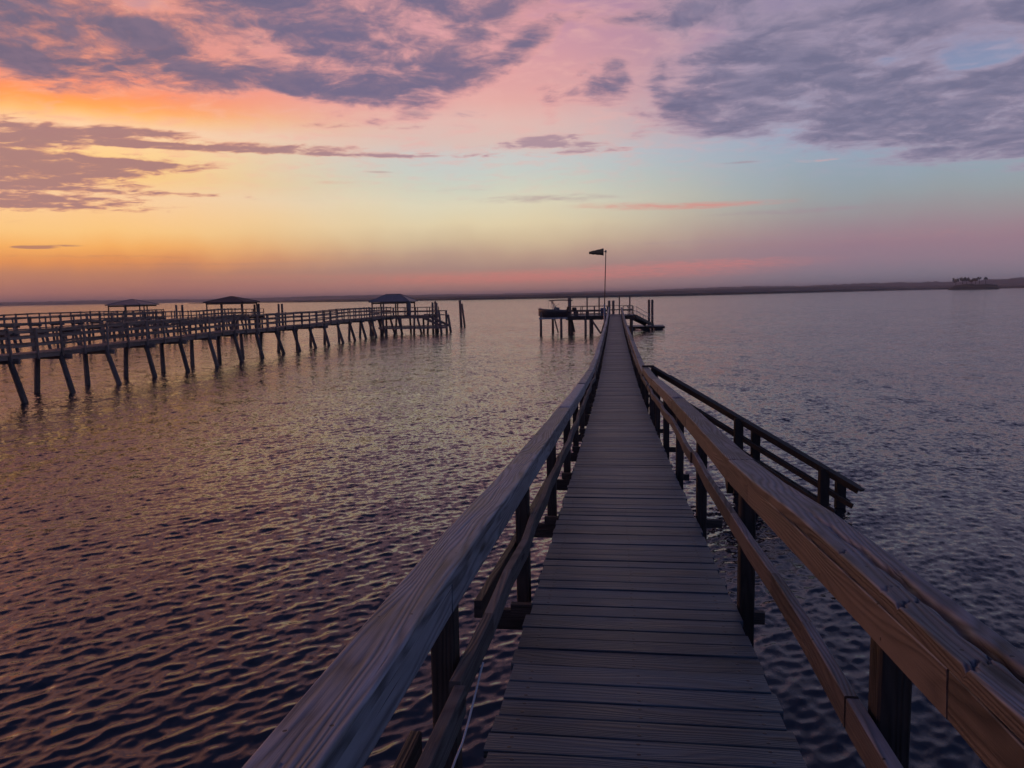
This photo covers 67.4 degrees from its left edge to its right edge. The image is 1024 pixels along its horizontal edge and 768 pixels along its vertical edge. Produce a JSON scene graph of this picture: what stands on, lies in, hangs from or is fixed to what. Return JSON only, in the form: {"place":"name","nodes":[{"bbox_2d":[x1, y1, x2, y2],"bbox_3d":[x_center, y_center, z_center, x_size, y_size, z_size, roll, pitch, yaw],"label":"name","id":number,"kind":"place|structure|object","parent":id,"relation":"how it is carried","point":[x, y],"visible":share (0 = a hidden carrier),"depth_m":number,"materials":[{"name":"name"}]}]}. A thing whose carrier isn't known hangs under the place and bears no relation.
{"place":"outdoors","nodes":[
{"label":"outdoors","id":0,"kind":"place"},
{"bbox_2d":[0,288,1023,767],"bbox_3d":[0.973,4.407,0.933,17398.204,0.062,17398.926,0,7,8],"label":"water","id":1,"kind":"structure","parent":0,"point":[204,562],"depth_m":18.45,"materials":[{"name":"grey liquid"}]},
{"bbox_2d":[0,309,164,343],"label":"dock","id":2,"kind":"object","parent":1,"relation":"in","point":[76,322],"visible":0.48,"depth_m":102.02,"materials":[{"name":"brown wood"}]},
{"bbox_2d":[105,299,158,315],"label":"gazebo","id":3,"kind":"object","parent":2,"relation":"on","point":[125,304],"visible":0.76,"depth_m":118.63,"materials":[{"name":"wood"}]},
{"bbox_2d":[0,308,264,353],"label":"dock","id":4,"kind":"object","parent":1,"relation":"in","point":[30,323],"visible":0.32,"depth_m":80.57,"materials":[{"name":"brown wood"}]},
{"bbox_2d":[203,296,259,314],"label":"gazebo","id":5,"kind":"object","parent":4,"relation":"on","point":[230,300],"visible":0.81,"depth_m":107.31,"materials":[{"name":"brown"}]},
{"bbox_2d":[175,305,178,330],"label":"mooring piling","id":6,"kind":"object","parent":1,"relation":"in","point":[176,312],"visible":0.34,"depth_m":117.19,"materials":[{"name":"brown wood"}]},
{"bbox_2d":[0,301,451,402],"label":"dock","id":7,"kind":"object","parent":1,"relation":"in","point":[61,353],"visible":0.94,"depth_m":50.05,"materials":[{"name":"brown wood"}]},
{"bbox_2d":[368,294,417,315],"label":"gazebo","id":8,"kind":"object","parent":7,"relation":"on","point":[395,299],"visible":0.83,"depth_m":97.34,"materials":[{"name":"grey wood"}]},
{"bbox_2d":[407,302,410,315],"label":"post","id":9,"kind":"object","parent":7,"relation":"on","point":[409,307],"visible":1,"depth_m":96.83,"materials":[{"name":"wood"}]},
{"bbox_2d":[253,304,255,327],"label":"mooring piling","id":10,"kind":"object","parent":1,"relation":"in","point":[254,306],"visible":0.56,"depth_m":111.31,"materials":[{"name":"brown wood"}]},
{"bbox_2d":[257,304,260,327],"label":"mooring piling","id":11,"kind":"object","parent":1,"relation":"in","point":[258,305],"visible":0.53,"depth_m":111.19,"materials":[{"name":"brown wood"}]},
{"bbox_2d":[277,304,280,325],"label":"mooring piling","id":12,"kind":"object","parent":1,"relation":"in","point":[279,324],"visible":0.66,"depth_m":117.13,"materials":[{"name":"brown wood"}]},
{"bbox_2d":[281,304,283,325],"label":"mooring piling","id":13,"kind":"object","parent":1,"relation":"in","point":[282,315],"visible":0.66,"depth_m":117.01,"materials":[{"name":"brown wood"}]},
{"bbox_2d":[459,300,462,325],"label":"mooring piling","id":14,"kind":"object","parent":1,"relation":"in","point":[460,313],"visible":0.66,"depth_m":117.47,"materials":[{"name":"brown wood"}]},
{"bbox_2d":[461,304,465,325],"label":"mooring piling","id":15,"kind":"object","parent":1,"relation":"in","point":[464,324],"visible":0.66,"depth_m":116.94,"materials":[{"name":"brown wood"}]},
{"bbox_2d":[0,277,1023,305],"bbox_3d":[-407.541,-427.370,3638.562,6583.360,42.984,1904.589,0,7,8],"label":"treeline","id":16,"kind":"object","parent":1,"relation":"on","point":[1014,281],"visible":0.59,"depth_m":3954.53,"materials":[{"name":"plant"}]},
{"bbox_2d":[539,298,574,335],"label":"lift","id":17,"kind":"object","parent":1,"relation":"in","point":[560,318],"visible":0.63,"depth_m":86.31,"materials":[{"name":"brown wood"}]},
{"bbox_2d":[538,300,576,317],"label":"motorboat","id":18,"kind":"object","parent":17,"relation":"on","point":[554,311],"visible":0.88,"depth_m":87.14,"materials":[{"name":"plastic"}]},
{"bbox_2d":[566,296,634,334],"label":"pier head","id":19,"kind":"object","parent":1,"relation":"in","point":[590,317],"visible":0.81,"depth_m":85.62},
{"bbox_2d":[589,248,606,323],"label":"windsock","id":20,"kind":"object","parent":19,"relation":"on","point":[598,252],"visible":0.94,"depth_m":73.54,"materials":[{"name":"fabric"}]},
{"bbox_2d":[242,307,1023,767],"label":"boardwalk","id":21,"kind":"structure","parent":1,"relation":"in","point":[634,625],"depth_m":3.33,"materials":[{"name":"brown wood"}]},
{"bbox_2d":[451,662,483,767],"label":"cord","id":22,"kind":"object","parent":21,"relation":"hanging from","point":[466,728],"visible":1,"depth_m":2.77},
{"bbox_2d":[642,365,864,512],"bbox_3d":[5.318,1.672,17.356,0.908,3.910,5.789,-6,8,-37],"label":"stairway","id":23,"kind":"object","parent":21,"relation":"attached to","point":[825,490],"visible":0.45,"depth_m":16.51,"materials":[{"name":"brown wood"}]},
{"bbox_2d":[628,325,664,329],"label":"floating dock","id":24,"kind":"object","parent":1,"relation":"on","point":[648,327],"visible":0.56,"depth_m":94.78,"materials":[{"name":"brown wood"}]},
{"bbox_2d":[630,306,653,325],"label":"gangway","id":25,"kind":"object","parent":24,"relation":"on","point":[640,320],"visible":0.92,"depth_m":91.51,"materials":[{"name":"grey wood"}]},
{"bbox_2d":[648,300,649,324],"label":"mooring piling","id":26,"kind":"object","parent":1,"relation":"in","point":[649,311],"visible":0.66,"depth_m":99.18,"materials":[{"name":"brown wood"}]},
{"bbox_2d":[651,300,653,322],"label":"mooring piling","id":27,"kind":"object","parent":1,"relation":"in","point":[652,308],"visible":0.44,"depth_m":99.16,"materials":[{"name":"brown wood"}]},
{"bbox_2d":[948,283,998,289],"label":"islet","id":28,"kind":"object","parent":1,"relation":"in","point":[972,286],"visible":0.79,"depth_m":1262.23,"materials":[{"name":"green plant"}]},
{"bbox_2d":[0,0,1023,301],"label":"sky","id":29,"kind":"structure","parent":0,"point":[150,149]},
{"bbox_2d":[188,284,1023,303],"bbox_3d":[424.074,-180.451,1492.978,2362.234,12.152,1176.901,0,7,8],"label":"marsh","id":30,"kind":"structure","parent":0,"point":[745,291],"depth_m":1116.52,"materials":[{"name":"plant"}]}
]}

